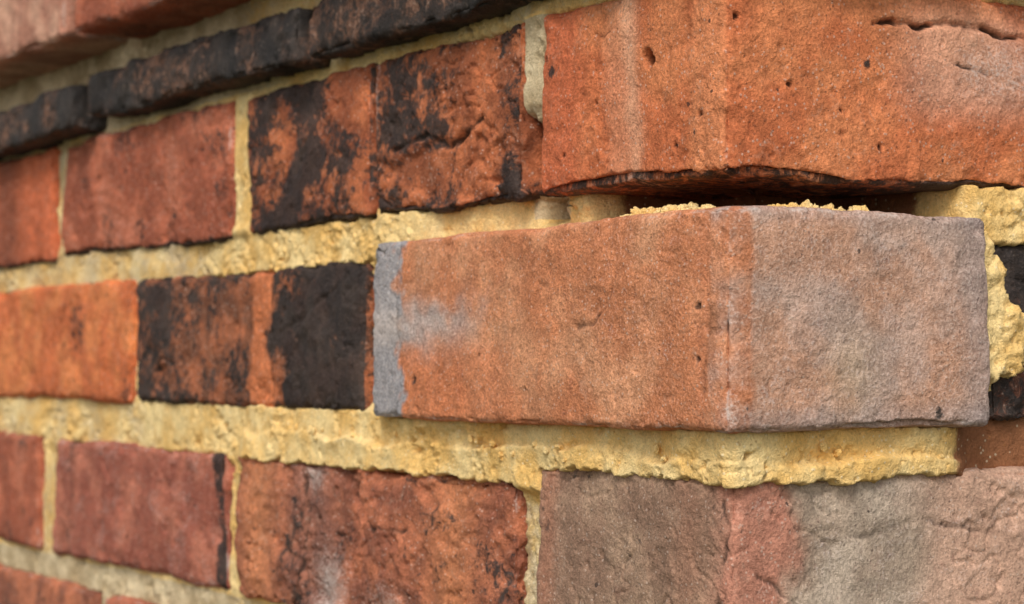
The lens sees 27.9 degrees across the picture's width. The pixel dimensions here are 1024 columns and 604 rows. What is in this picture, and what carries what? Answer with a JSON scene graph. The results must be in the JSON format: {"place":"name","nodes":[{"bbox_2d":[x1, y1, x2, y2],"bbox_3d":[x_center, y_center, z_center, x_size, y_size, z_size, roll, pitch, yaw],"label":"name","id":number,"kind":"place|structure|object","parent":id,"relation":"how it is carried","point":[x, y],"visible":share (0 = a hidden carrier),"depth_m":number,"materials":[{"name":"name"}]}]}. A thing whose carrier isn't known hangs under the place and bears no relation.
{"place":"outdoors","nodes":[
{"label":"outdoors","id":0,"kind":"place"},
{"label":"ground","id":1,"kind":"structure","parent":0,"visible":0},
{"bbox_2d":[0,0,1023,603],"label":"mortar","id":2,"kind":"object","parent":1,"relation":"on","point":[262,432],"visible":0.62,"depth_m":0.76,"materials":[{"name":"beige concrete"}]},
{"bbox_2d":[0,430,44,549],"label":"face brick","id":3,"kind":"object","parent":2,"relation":"in","point":[22,470],"visible":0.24,"depth_m":1.12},
{"bbox_2d":[0,147,61,268],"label":"face brick","id":4,"kind":"object","parent":2,"relation":"on","point":[29,206],"visible":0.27,"depth_m":1.12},
{"bbox_2d":[0,84,107,161],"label":"tile course","id":5,"kind":"object","parent":4,"relation":"on","point":[47,120],"visible":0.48,"depth_m":1.06,"materials":[{"name":"brick"}]},
{"bbox_2d":[0,564,102,603],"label":"face brick","id":6,"kind":"object","parent":2,"relation":"on","point":[20,587],"visible":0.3,"depth_m":1.10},
{"bbox_2d":[0,279,138,403],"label":"face brick","id":7,"kind":"object","parent":2,"relation":"on","point":[77,341],"visible":0.53,"depth_m":1.06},
{"bbox_2d":[106,595,152,603],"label":"face brick","id":8,"kind":"object","parent":2,"relation":"on","point":[122,599],"visible":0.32,"depth_m":1.00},
{"bbox_2d":[52,438,235,589],"bbox_3d":[-0.141,0.100,1.017,0.104,0.063,0.218,1,-2,-32],"label":"face brick","id":9,"kind":"object","parent":2,"relation":"attached to","point":[144,508],"visible":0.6,"depth_m":0.97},
{"bbox_2d":[61,101,236,255],"bbox_3d":[-0.136,-0.054,1.015,0.106,0.064,0.215,1,-2,-32],"label":"face brick","id":10,"kind":"object","parent":2,"relation":"attached to","point":[167,181],"visible":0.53,"depth_m":0.97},
{"bbox_2d":[88,7,330,117],"bbox_3d":[-0.105,-0.103,0.946,0.105,0.026,0.238,1,-2,-32],"label":"tile course","id":11,"kind":"object","parent":10,"relation":"on","point":[266,49],"visible":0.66,"depth_m":0.90,"materials":[{"name":"brick"}]},
{"bbox_2d":[136,262,374,410],"bbox_3d":[-0.076,0.017,0.917,0.106,0.062,0.236,1,-2,-32],"label":"face brick","id":12,"kind":"object","parent":2,"relation":"on","point":[300,336],"visible":0.63,"depth_m":0.87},
{"bbox_2d":[247,63,379,234],"bbox_3d":[-0.042,-0.059,0.863,0.105,0.063,0.115,1,-2,-32],"label":"face brick","id":13,"kind":"object","parent":2,"relation":"on","point":[313,159],"visible":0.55,"depth_m":0.83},
{"bbox_2d":[234,456,527,603],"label":"face brick","id":14,"kind":"object","parent":2,"relation":"on","point":[311,534],"visible":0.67,"depth_m":0.78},
{"bbox_2d":[376,22,560,213],"bbox_3d":[0.018,-0.063,0.771,0.105,0.064,0.107,1,-2,-32],"label":"face brick","id":15,"kind":"object","parent":2,"relation":"on","point":[459,128],"visible":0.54,"depth_m":0.74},
{"bbox_2d":[294,199,944,467],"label":"mortar crumbs","id":16,"kind":"object","parent":2,"relation":"on","point":[635,210],"visible":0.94,"depth_m":0.63,"materials":[{"name":"beige concrete"}]},
{"bbox_2d":[372,205,989,433],"bbox_3d":[0.049,0.008,0.708,0.108,0.068,0.216,1,-2,-32],"label":"brick","id":17,"kind":"object","parent":2,"relation":"on","point":[756,319],"visible":1,"depth_m":0.63,"materials":[{"name":"red brick"}]},
{"bbox_2d":[542,0,1023,199],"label":"corner brick","id":18,"kind":"object","parent":2,"relation":"on","point":[799,99],"visible":0.88,"depth_m":0.64,"materials":[{"name":"red brick"}]},
{"bbox_2d":[988,245,1023,420],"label":"face brick","id":19,"kind":"object","parent":2,"relation":"on","point":[1006,398],"visible":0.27,"depth_m":0.66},
{"bbox_3d":[-0.084,0.483,2.012,1.334,1.867,2.633,1,-2,-32],"label":"outer brickwork","id":20,"kind":"object","parent":1,"relation":"on","visible":0},
{"bbox_2d":[536,466,1023,603],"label":"corner brick","id":21,"kind":"object","parent":20,"relation":"on","point":[608,538],"visible":0.74,"depth_m":0.63,"materials":[{"name":"brown brick"}]},
{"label":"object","id":22,"kind":"object","parent":1,"relation":"on","visible":0},
{"bbox_2d":[0,0,128,88],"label":"corbel brick","id":23,"kind":"object","parent":22,"relation":"attached to","point":[39,37],"visible":0.3,"depth_m":1.04,"materials":[{"name":"red brick"}]},
{"bbox_2d":[74,0,249,38],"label":"corbel brick","id":24,"kind":"object","parent":22,"relation":"attached to","point":[138,19],"visible":0.47,"depth_m":0.94,"materials":[{"name":"red brick"}]},
{"bbox_2d":[309,0,543,59],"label":"tile course","id":25,"kind":"object","parent":22,"relation":"attached to","point":[351,29],"visible":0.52,"depth_m":0.76,"materials":[{"name":"brick"}]}
]}

